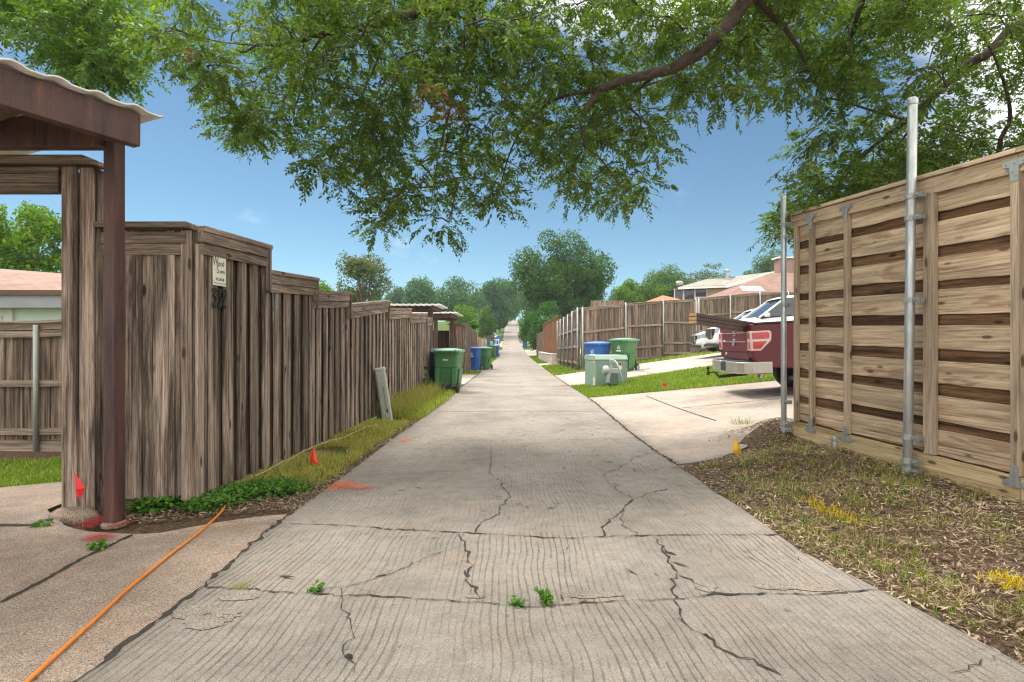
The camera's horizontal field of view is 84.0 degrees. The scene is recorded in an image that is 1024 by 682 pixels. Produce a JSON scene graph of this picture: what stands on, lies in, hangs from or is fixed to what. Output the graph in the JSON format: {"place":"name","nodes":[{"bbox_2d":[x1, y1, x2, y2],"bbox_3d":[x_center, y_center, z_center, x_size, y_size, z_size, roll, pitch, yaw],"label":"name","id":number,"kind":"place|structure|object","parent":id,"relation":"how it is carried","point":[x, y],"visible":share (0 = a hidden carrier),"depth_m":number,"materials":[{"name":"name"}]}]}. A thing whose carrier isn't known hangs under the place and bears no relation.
{"place":"outdoors","nodes":[
{"label":"outdoors","id":0,"kind":"place"},
{"bbox_2d":[0,269,60,320],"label":"house","id":1,"kind":"structure","parent":0,"point":[30,295],"depth_m":11.87,"materials":[{"name":"pink paint"}]},
{"bbox_2d":[0,308,14,320],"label":"window","id":2,"kind":"structure","parent":1,"relation":"in","point":[6,314],"depth_m":11.84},
{"bbox_2d":[0,456,60,486],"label":"yard grass","id":3,"kind":"structure","parent":0,"point":[11,473],"depth_m":6.17,"materials":[{"name":"plant"}]},
{"bbox_2d":[0,482,288,681],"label":"driveway","id":4,"kind":"structure","parent":0,"point":[61,584],"depth_m":2.76,"materials":[{"name":"concrete"}]},
{"bbox_2d":[24,519,53,527],"bbox_3d":[-3.055,1.187,3.687,0.144,0.053,0.084,0,0,0],"label":"weed","id":5,"kind":"object","parent":4,"relation":"on","point":[38,522],"visible":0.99,"depth_m":3.68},
{"bbox_2d":[86,538,108,550],"bbox_3d":[-2.332,1.142,3.207,0.114,0.082,0.095,0,0,0],"label":"weed","id":6,"kind":"object","parent":4,"relation":"on","point":[100,545],"visible":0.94,"depth_m":3.19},
{"bbox_2d":[83,516,127,539],"bbox_3d":[-2.589,1.178,3.631,0.324,0.023,0.729,0,0,-42],"label":"red paint mark","id":7,"kind":"object","parent":4,"relation":"on","point":[93,520],"visible":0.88,"depth_m":3.68,"materials":[{"name":"red"}]},
{"bbox_2d":[24,505,225,681],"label":"cable","id":8,"kind":"object","parent":4,"relation":"on","point":[42,667],"visible":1,"depth_m":2.34,"materials":[{"name":"plastic"}]},
{"bbox_2d":[241,393,447,485],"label":"verge grass","id":9,"kind":"structure","parent":0,"point":[356,443],"depth_m":5.95,"materials":[{"name":"plant"}]},
{"bbox_2d":[255,425,373,475],"bbox_3d":[-2.067,1.145,6.318,0.123,0.063,3.178,0,0,4],"label":"string","id":10,"kind":"object","parent":9,"relation":"on","point":[309,448],"visible":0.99,"depth_m":5.92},
{"bbox_2d":[461,375,476,384],"bbox_3d":[-5.212,1.525,20.450,7.583,0.413,6.305,0,0,0],"label":"parking pad","id":11,"kind":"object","parent":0,"point":[466,378],"visible":0.07,"depth_m":20.59,"materials":[{"name":"concrete"}]},
{"bbox_2d":[462,346,501,374],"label":"verge grass","id":12,"kind":"structure","parent":0,"point":[469,372],"depth_m":25.52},
{"bbox_2d":[0,320,1023,664],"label":"ground","id":13,"kind":"structure","parent":0,"point":[754,438],"depth_m":3.78,"materials":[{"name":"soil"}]},
{"bbox_2d":[0,319,60,451],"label":"picket fence","id":14,"kind":"object","parent":13,"relation":"on","point":[30,385],"visible":0.45,"depth_m":8.06,"materials":[{"name":"wood"}]},
{"bbox_2d":[0,200,60,272],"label":"broadleaf tree","id":15,"kind":"object","parent":13,"relation":"on","point":[18,251],"visible":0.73,"depth_m":23.21,"materials":[{"name":"green plant"}]},
{"bbox_2d":[0,155,103,513],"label":"gate frame","id":16,"kind":"object","parent":13,"relation":"on","point":[76,182],"visible":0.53,"depth_m":3.98,"materials":[{"name":"brown wood"}]},
{"bbox_2d":[48,506,98,523],"bbox_3d":[-3.017,1.194,3.920,0.333,0.090,0.185,0,0,0],"label":"rock","id":17,"kind":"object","parent":13,"relation":"on","point":[69,514],"depth_m":3.87,"materials":[{"name":"stone"}]},
{"bbox_2d":[74,471,84,527],"bbox_3d":[-2.823,1.058,3.707,0.092,0.410,0.035,0,0,15],"label":"marking flag","id":18,"kind":"object","parent":13,"relation":"on","point":[79,487],"visible":0.87,"depth_m":3.70,"materials":[{"name":"plastic"}]},
{"bbox_2d":[0,58,163,529],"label":"carport","id":19,"kind":"object","parent":13,"relation":"on","point":[39,111],"visible":0.93,"depth_m":3.67,"materials":[{"name":"wood"}]},
{"bbox_2d":[0,0,170,109],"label":"garden tree","id":20,"kind":"object","parent":13,"relation":"on","point":[77,60],"visible":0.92,"depth_m":8.97,"materials":[{"name":"green plant"}]},
{"bbox_2d":[125,494,195,512],"bbox_3d":[-2.503,1.147,4.059,0.664,0.128,0.246,0,0,0],"label":"creeping weed","id":21,"kind":"object","parent":13,"relation":"on","point":[145,504],"visible":0.89,"depth_m":4.00,"materials":[{"name":"plant"}]},
{"bbox_2d":[171,475,322,511],"bbox_3d":[-2.023,1.146,4.336,1.102,0.110,0.612,0,0,-43],"label":"clover","id":22,"kind":"object","parent":13,"relation":"on","point":[226,495],"visible":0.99,"depth_m":4.29,"materials":[{"name":"plant"}]},
{"bbox_2d":[93,221,432,510],"bbox_3d":[-2.243,0.198,9.541,0.937,2.165,11.230,0,0,5],"label":"wooden fence","id":23,"kind":"object","parent":13,"relation":"on","point":[268,365],"visible":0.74,"depth_m":4.62,"materials":[{"name":"brown wood"}]},
{"bbox_2d":[212,256,225,286],"bbox_3d":[-2.257,-0.545,4.386,0.008,0.240,0.204,0,1,0],"label":"company sign","id":24,"kind":"object","parent":23,"relation":"attached to","point":[219,270],"visible":1,"depth_m":4.38,"materials":[{"name":"grey"}]},
{"bbox_2d":[212,288,226,308],"bbox_3d":[-2.248,-0.328,4.369,0.020,0.154,0.217,0,0,0],"label":"house number","id":25,"kind":"object","parent":23,"relation":"attached to","point":[220,303],"visible":1,"depth_m":4.37,"materials":[{"name":"black metal"}]},
{"bbox_2d":[309,445,318,464],"bbox_3d":[-1.898,1.139,5.445,0.094,0.275,0.030,0,0,-17],"label":"marking flag","id":26,"kind":"object","parent":13,"relation":"on","point":[313,458],"visible":0.8,"depth_m":5.44,"materials":[{"name":"plastic"}]},
{"bbox_2d":[319,280,334,290],"bbox_3d":[-13.266,-1.161,40.071,2.276,6.323,2.593,0,0,26],"label":"bushy tree","id":27,"kind":"object","parent":13,"relation":"on","point":[322,287],"visible":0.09,"depth_m":39.78,"materials":[{"name":"green plant"}]},
{"bbox_2d":[335,250,394,302],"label":"broadleaf tree","id":28,"kind":"object","parent":13,"relation":"on","point":[359,268],"visible":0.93,"depth_m":45.19,"materials":[{"name":"green plant"}]},
{"bbox_2d":[374,367,392,419],"bbox_3d":[-2.061,0.911,9.168,0.184,0.975,0.164,-9,6,-12],"label":"telecom pedestal","id":29,"kind":"object","parent":13,"relation":"on","point":[382,389],"visible":0.79,"depth_m":9.09,"materials":[{"name":"grey plastic"}]},
{"bbox_2d":[383,286,406,303],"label":"background tree","id":30,"kind":"object","parent":13,"relation":"on","point":[395,297],"visible":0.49,"depth_m":118.12,"materials":[{"name":"green plant"}]},
{"bbox_2d":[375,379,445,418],"bbox_3d":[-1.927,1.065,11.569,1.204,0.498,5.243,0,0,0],"label":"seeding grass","id":31,"kind":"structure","parent":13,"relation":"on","point":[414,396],"depth_m":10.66,"materials":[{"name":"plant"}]},
{"bbox_2d":[390,303,447,348],"bbox_3d":[-3.785,0.246,17.500,3.430,2.693,1.700,0,0,0],"label":"carport","id":32,"kind":"object","parent":13,"relation":"on","point":[430,309],"visible":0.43,"depth_m":16.95,"materials":[{"name":"white metal"}]},
{"bbox_2d":[377,383,462,419],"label":"tall grass","id":33,"kind":"structure","parent":13,"relation":"on","point":[435,404],"depth_m":10.65,"materials":[{"name":"plant"}]},
{"bbox_2d":[401,274,439,303],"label":"broadleaf tree","id":34,"kind":"object","parent":13,"relation":"on","point":[418,291],"visible":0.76,"depth_m":86.42,"materials":[{"name":"green plant"}]},
{"bbox_2d":[423,365,430,388],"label":"tall weed","id":35,"kind":"object","parent":13,"relation":"on","point":[426,375],"visible":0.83,"depth_m":13.59,"materials":[{"name":"green plant"}]},
{"bbox_2d":[430,348,439,385],"bbox_3d":[-1.980,0.756,15.342,0.730,1.125,0.905,0,0,2],"label":"trash cart","id":36,"kind":"object","parent":13,"relation":"on","point":[432,368],"visible":0.1,"depth_m":15.02,"materials":[{"name":"blue plastic"}]},
{"bbox_2d":[412,312,462,347],"bbox_3d":[-3.835,0.280,22.850,3.530,2.781,2.800,0,0,0],"label":"carport","id":37,"kind":"object","parent":13,"relation":"on","point":[450,316],"visible":0.33,"depth_m":21.93,"materials":[{"name":"wood"}]},
{"bbox_2d":[433,311,457,347],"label":"side gate","id":38,"kind":"structure","parent":13,"relation":"on","point":[443,339],"depth_m":24.59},
{"bbox_2d":[431,348,464,392],"bbox_3d":[-1.631,0.747,14.593,0.730,1.135,0.905,0,0,6],"label":"trash cart","id":39,"kind":"object","parent":13,"relation":"on","point":[448,370],"visible":0.82,"depth_m":14.27,"materials":[{"name":"green plastic"}]},
{"bbox_2d":[449,323,465,372],"bbox_3d":[-2.330,0.305,24.250,0.714,2.120,0.140,0,0,8],"label":"fence","id":40,"kind":"object","parent":13,"relation":"on","point":[459,335],"visible":0.61,"depth_m":24.22,"materials":[{"name":"wood"}]},
{"bbox_2d":[432,275,485,324],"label":"broadleaf tree","id":41,"kind":"object","parent":13,"relation":"on","point":[452,292],"visible":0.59,"depth_m":94.44,"materials":[{"name":"green plant"}]},
{"bbox_2d":[448,303,479,324],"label":"bushy tree","id":42,"kind":"object","parent":13,"relation":"on","point":[470,317],"visible":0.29,"depth_m":59.74,"materials":[{"name":"green plant"}]},
{"bbox_2d":[469,321,477,329],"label":"shrub","id":43,"kind":"object","parent":13,"relation":"on","point":[474,325],"visible":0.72,"depth_m":39.85,"materials":[{"name":"green plant"}]},
{"bbox_2d":[463,285,486,320],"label":"background tree","id":44,"kind":"object","parent":13,"relation":"on","point":[474,301],"visible":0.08,"depth_m":126.81,"materials":[{"name":"green plant"}]},
{"bbox_2d":[477,337,485,346],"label":"picket fence","id":45,"kind":"object","parent":13,"relation":"on","point":[481,342],"visible":0.2,"depth_m":44.45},
{"bbox_2d":[474,305,496,338],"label":"bushy tree","id":46,"kind":"object","parent":13,"relation":"on","point":[486,325],"visible":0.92,"depth_m":67.43,"materials":[{"name":"green plant"}]},
{"bbox_2d":[487,335,494,346],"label":"picket fence","id":47,"kind":"object","parent":13,"relation":"on","point":[490,338],"visible":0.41,"depth_m":53.89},
{"bbox_2d":[490,345,496,356],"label":"trash cart","id":48,"kind":"object","parent":13,"relation":"on","point":[493,353],"visible":0.63,"depth_m":53.65,"materials":[{"name":"green plastic"}]},
{"bbox_2d":[490,313,498,330],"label":"background tree","id":49,"kind":"object","parent":13,"relation":"on","point":[496,317],"visible":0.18,"depth_m":97.60,"materials":[{"name":"green plant"}]},
{"bbox_2d":[477,277,514,333],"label":"broadleaf tree","id":50,"kind":"object","parent":13,"relation":"on","point":[501,306],"visible":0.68,"depth_m":102.78,"materials":[{"name":"green plant"}]},
{"bbox_2d":[497,279,519,324],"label":"background tree","id":51,"kind":"object","parent":13,"relation":"on","point":[509,293],"visible":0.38,"depth_m":129.28,"materials":[{"name":"green plant"}]},
{"bbox_2d":[513,293,522,320],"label":"broadleaf tree","id":52,"kind":"object","parent":13,"relation":"on","point":[518,310],"visible":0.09,"depth_m":166.51,"materials":[{"name":"green plant"}]},
{"bbox_2d":[517,311,533,343],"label":"shrub","id":53,"kind":"object","parent":13,"relation":"on","point":[524,330],"visible":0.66,"depth_m":69.70,"materials":[{"name":"green plant"}]},
{"bbox_2d":[514,288,538,321],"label":"background tree","id":54,"kind":"object","parent":13,"relation":"on","point":[520,301],"visible":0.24,"depth_m":116.52,"materials":[{"name":"green plant"}]},
{"bbox_2d":[525,327,536,351],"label":"shrub","id":55,"kind":"object","parent":13,"relation":"on","point":[530,337],"visible":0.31,"depth_m":59.56,"materials":[{"name":"green plant"}]},
{"bbox_2d":[536,332,542,354],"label":"picket fence","id":56,"kind":"object","parent":13,"relation":"on","point":[538,335],"visible":0.65,"depth_m":52.74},
{"bbox_2d":[528,300,562,336],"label":"shrub","id":57,"kind":"object","parent":13,"relation":"on","point":[538,320],"visible":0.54,"depth_m":55.70,"materials":[{"name":"green plant"}]},
{"bbox_2d":[538,352,556,363],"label":"retaining wall","id":58,"kind":"structure","parent":13,"relation":"on","point":[550,358],"depth_m":36.98,"materials":[{"name":"stone"}]},
{"bbox_2d":[543,315,559,353],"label":"picket fence","id":59,"kind":"object","parent":58,"relation":"on","point":[550,336],"visible":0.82,"depth_m":40.44,"materials":[{"name":"orange wood"}]},
{"bbox_2d":[541,333,558,357],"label":"picket fence","id":60,"kind":"object","parent":13,"relation":"on","point":[542,344],"visible":0.12,"depth_m":48.02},
{"bbox_2d":[540,363,584,374],"bbox_3d":[2.548,1.278,28.157,1.923,0.442,10.808,0,0,0],"label":"lawn strip","id":61,"kind":"object","parent":13,"relation":"on","point":[555,368],"visible":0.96,"depth_m":25.96,"materials":[{"name":"green plant"}]},
{"bbox_2d":[507,229,620,318],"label":"broadleaf tree","id":62,"kind":"object","parent":13,"relation":"on","point":[585,283],"visible":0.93,"depth_m":60.31,"materials":[{"name":"green plant"}]},
{"bbox_2d":[107,0,1023,261],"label":"overhanging tree","id":63,"kind":"object","parent":13,"relation":"on","point":[739,45],"visible":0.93,"depth_m":6.17,"materials":[{"name":"green plant"}]},
{"bbox_2d":[557,307,580,369],"bbox_3d":[2.784,0.061,28.850,0.193,2.916,10.365,0,0,0],"label":"picket fence","id":64,"kind":"object","parent":13,"relation":"on","point":[569,340],"visible":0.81,"depth_m":27.21,"materials":[{"name":"wood"}]},
{"bbox_2d":[584,354,627,386],"bbox_3d":[2.620,0.834,15.899,0.944,0.892,0.866,0,0,-14],"label":"transformer cabinet","id":65,"kind":"object","parent":13,"relation":"on","point":[594,365],"visible":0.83,"depth_m":15.55,"materials":[{"name":"metal"}]},
{"bbox_2d":[591,300,623,306],"bbox_3d":[5.546,-0.874,33.014,1.958,2.955,0.048,0,0,0],"label":"lattice screen","id":66,"kind":"object","parent":13,"relation":"on","point":[606,302],"visible":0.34,"depth_m":32.99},
{"bbox_2d":[606,286,618,299],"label":"background tree","id":67,"kind":"object","parent":13,"relation":"on","point":[611,296],"visible":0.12,"depth_m":125.62,"materials":[{"name":"green plant"}]},
{"bbox_2d":[613,285,633,303],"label":"bushy tree","id":68,"kind":"object","parent":13,"relation":"on","point":[621,291],"visible":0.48,"depth_m":63.55,"materials":[{"name":"green plant"}]},
{"bbox_2d":[622,278,637,291],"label":"bushy tree","id":69,"kind":"object","parent":13,"relation":"on","point":[631,285],"visible":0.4,"depth_m":69.75,"materials":[{"name":"green plant"}]},
{"bbox_2d":[554,351,720,374],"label":"fence foot grass","id":70,"kind":"structure","parent":13,"relation":"on","point":[671,357],"depth_m":24.32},
{"bbox_2d":[580,298,696,369],"bbox_3d":[6.097,-0.405,26.280,8.470,3.542,0.193,0,0,-40],"label":"picket fence","id":71,"kind":"object","parent":13,"relation":"on","point":[662,328],"visible":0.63,"depth_m":26.42,"materials":[{"name":"wood"}]},
{"bbox_2d":[621,283,673,302],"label":"bushy tree","id":72,"kind":"object","parent":13,"relation":"on","point":[644,295],"visible":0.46,"depth_m":57.59,"materials":[{"name":"green plant"}]},
{"bbox_2d":[646,295,680,301],"bbox_3d":[8.900,-0.866,33.500,2.600,3.654,2.600,0,0,0],"label":"garden canopy","id":73,"kind":"object","parent":13,"relation":"on","point":[661,298],"visible":0.02,"depth_m":32.89,"materials":[{"name":"fabric"}]},
{"bbox_2d":[641,263,686,294],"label":"broadleaf tree","id":74,"kind":"object","parent":13,"relation":"on","point":[668,278],"visible":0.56,"depth_m":90.91,"materials":[{"name":"green plant"}]},
{"bbox_2d":[680,262,722,284],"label":"broadleaf tree","id":75,"kind":"object","parent":13,"relation":"on","point":[707,274],"visible":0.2,"depth_m":95.22,"materials":[{"name":"green plant"}]},
{"bbox_2d":[683,293,726,355],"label":"house","id":76,"kind":"structure","parent":13,"relation":"on","point":[697,325],"depth_m":39.12,"materials":[{"name":"brick"}]},
{"bbox_2d":[732,436,740,454],"bbox_3d":[2.254,1.092,5.684,0.090,0.285,0.040,0,0,0],"label":"marking flag","id":77,"kind":"object","parent":13,"relation":"on","point":[736,449],"visible":0.87,"depth_m":5.69,"materials":[{"name":"plastic"}]},
{"bbox_2d":[694,257,793,312],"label":"house","id":78,"kind":"structure","parent":13,"relation":"on","point":[770,282],"depth_m":44.27,"materials":[{"name":"brick"}]},
{"bbox_2d":[697,291,793,352],"bbox_3d":[13.259,-0.974,30.525,8.106,3.547,0.192,0,0,-21],"label":"picket fence","id":79,"kind":"object","parent":13,"relation":"on","point":[731,306],"visible":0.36,"depth_m":29.82,"materials":[{"name":"wood"}]},
{"bbox_2d":[747,248,780,274],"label":"broadleaf tree","id":80,"kind":"object","parent":13,"relation":"on","point":[765,264],"visible":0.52,"depth_m":83.30,"materials":[{"name":"green plant"}]},
{"bbox_2d":[831,435,837,448],"bbox_3d":[3.235,1.081,5.700,0.068,0.269,0.068,0,0,0],"label":"pipe stub","id":81,"kind":"object","parent":13,"relation":"on","point":[834,439],"visible":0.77,"depth_m":5.68,"materials":[{"name":"metal"}]},
{"bbox_2d":[699,432,1023,644],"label":"tufted grass","id":82,"kind":"structure","parent":13,"relation":"on","point":[949,587],"depth_m":3.77,"materials":[{"name":"plant"}]},
{"bbox_2d":[780,96,1023,502],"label":"cedar fence","id":83,"kind":"object","parent":13,"relation":"on","point":[909,323],"visible":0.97,"depth_m":4.70,"materials":[{"name":"wood"}]},
{"bbox_2d":[0,0,1023,321],"label":"sky","id":84,"kind":"structure","parent":0,"point":[174,174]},
{"bbox_2d":[523,345,546,363],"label":"lawn","id":85,"kind":"structure","parent":0,"point":[536,359],"depth_m":48.97,"materials":[{"name":"green plant"}]},
{"bbox_2d":[71,321,1023,681],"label":"road","id":86,"kind":"structure","parent":0,"point":[387,603],"depth_m":2.61,"materials":[{"name":"concrete"}]},
{"bbox_2d":[221,580,251,590],"bbox_3d":[-1.242,1.114,2.593,0.132,0.034,0.139,0,0,41],"label":"weed","id":87,"kind":"object","parent":86,"relation":"on","point":[237,585],"visible":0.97,"depth_m":2.59,"materials":[{"name":"green plant"}]},
{"bbox_2d":[307,579,325,592],"bbox_3d":[-0.877,1.107,2.550,0.083,0.066,0.065,0,0,0],"label":"weed","id":88,"kind":"object","parent":86,"relation":"on","point":[314,589],"visible":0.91,"depth_m":2.55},
{"bbox_2d":[479,347,492,368],"bbox_3d":[-1.418,0.873,28.907,0.730,1.175,0.905,0,0,14],"label":"trash cart","id":89,"kind":"object","parent":86,"relation":"on","point":[486,352],"visible":0.58,"depth_m":28.59,"materials":[{"name":"green plastic"}]},
{"bbox_2d":[203,404,798,646],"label":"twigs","id":90,"kind":"object","parent":86,"relation":"on","point":[524,518],"visible":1,"depth_m":3.38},
{"bbox_2d":[507,595,528,608],"bbox_3d":[0.024,1.102,2.399,0.095,0.056,0.073,0,0,28],"label":"weed","id":91,"kind":"object","parent":86,"relation":"on","point":[515,601],"visible":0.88,"depth_m":2.40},
{"bbox_2d":[534,584,553,606],"bbox_3d":[0.142,1.089,2.418,0.076,0.086,0.099,0,0,-21],"label":"weed","id":92,"kind":"object","parent":86,"relation":"on","point":[548,599],"visible":0.92,"depth_m":2.42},
{"bbox_2d":[524,349,580,355],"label":"cross driveway","id":93,"kind":"structure","parent":0,"point":[531,353],"depth_m":70.73,"materials":[{"name":"concrete"}]},
{"bbox_2d":[554,353,723,385],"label":"driveway","id":94,"kind":"structure","parent":0,"point":[578,378],"depth_m":19.37,"materials":[{"name":"concrete"}]},
{"bbox_2d":[582,341,611,354],"bbox_3d":[2.955,0.594,19.606,0.730,1.165,0.905,0,0,38],"label":"recycling cart","id":95,"kind":"object","parent":94,"relation":"on","point":[597,348],"visible":0.49,"depth_m":19.33,"materials":[{"name":"blue plastic"}]},
{"bbox_2d":[609,338,639,370],"bbox_3d":[3.855,0.468,19.506,0.730,1.155,0.905,0,0,42],"label":"trash cart","id":96,"kind":"object","parent":94,"relation":"on","point":[625,346],"visible":0.75,"depth_m":19.25,"materials":[{"name":"green plastic"}]},
{"bbox_2d":[689,309,754,351],"bbox_3d":[8.814,-0.426,20.367,4.610,1.470,2.120,-4,0,6],"label":"parked sedan","id":97,"kind":"object","parent":94,"relation":"on","point":[698,340],"visible":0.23,"depth_m":20.32,"materials":[{"name":"white paint"}]},
{"bbox_2d":[704,295,793,346],"bbox_3d":[8.462,-0.524,17.745,4.610,1.710,2.160,-4,0,4],"label":"parked suv","id":98,"kind":"object","parent":94,"relation":"on","point":[768,310],"visible":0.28,"depth_m":17.27,"materials":[{"name":"white paint"}]},
{"bbox_2d":[570,364,775,397],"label":"lawn island","id":99,"kind":"structure","parent":0,"point":[695,377],"depth_m":14.20,"materials":[{"name":"green plant"}]},
{"bbox_2d":[602,359,623,384],"bbox_3d":[2.671,0.875,14.969,0.563,0.788,0.283,0,0,0],"label":"gas meter","id":100,"kind":"object","parent":99,"relation":"on","point":[611,372],"visible":0.99,"depth_m":14.91,"materials":[{"name":"paint"}]},
{"bbox_2d":[589,381,793,466],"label":"driveway","id":101,"kind":"structure","parent":0,"point":[673,424],"depth_m":8.92,"materials":[{"name":"concrete"}]},
{"bbox_2d":[727,416,753,424],"bbox_3d":[3.124,1.048,7.670,0.423,0.139,0.431,0,0,0],"label":"weed","id":102,"kind":"object","parent":101,"relation":"on","point":[741,421],"visible":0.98,"depth_m":7.67,"materials":[{"name":"beige plant"}]},
{"bbox_2d":[706,320,793,386],"bbox_3d":[6.940,0.011,11.144,6.172,1.920,2.009,-2,0,4],"label":"pickup truck","id":103,"kind":"object","parent":101,"relation":"on","point":[755,348],"visible":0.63,"depth_m":10.36,"materials":[{"name":"red paint"}]},
{"bbox_2d":[689,313,754,330],"bbox_3d":[4.583,-0.256,10.755,3.606,0.443,0.228,0,0,-35],"label":"lumber load","id":104,"kind":"object","parent":103,"relation":"in","point":[715,321],"visible":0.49,"depth_m":10.04,"materials":[{"name":"brown wood"}]},
{"bbox_2d":[668,269,773,299],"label":"house","id":105,"kind":"structure","parent":0,"point":[704,288],"depth_m":54.92,"materials":[{"name":"beige"}]},
{"bbox_2d":[674,289,682,299],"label":"window","id":106,"kind":"structure","parent":105,"relation":"in","point":[678,293],"depth_m":54.89,"materials":[{"name":"grey glass"}]},
{"bbox_2d":[683,285,694,298],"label":"window","id":107,"kind":"structure","parent":105,"relation":"in","point":[687,293],"depth_m":54.89,"materials":[{"name":"grey glass"}]},
{"bbox_2d":[695,288,706,297],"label":"window","id":108,"kind":"structure","parent":105,"relation":"in","point":[701,292],"depth_m":54.89,"materials":[{"name":"grey glass"}]},
{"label":"far parking pad","id":109,"kind":"structure","parent":0,"visible":0},
{"bbox_2d":[466,324,476,372],"bbox_3d":[-2.036,0.349,29.150,0.032,2.185,9.707,0,0,-1],"label":"picket fence","id":110,"kind":"object","parent":109,"relation":"on","point":[471,337],"visible":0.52,"depth_m":26.58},
{"bbox_2d":[471,347,482,369],"bbox_3d":[-1.898,0.866,28.007,0.730,1.175,0.905,0,0,12],"label":"recycling cart","id":111,"kind":"object","parent":109,"relation":"on","point":[476,358],"visible":0.55,"depth_m":27.68,"materials":[{"name":"blue plastic"}]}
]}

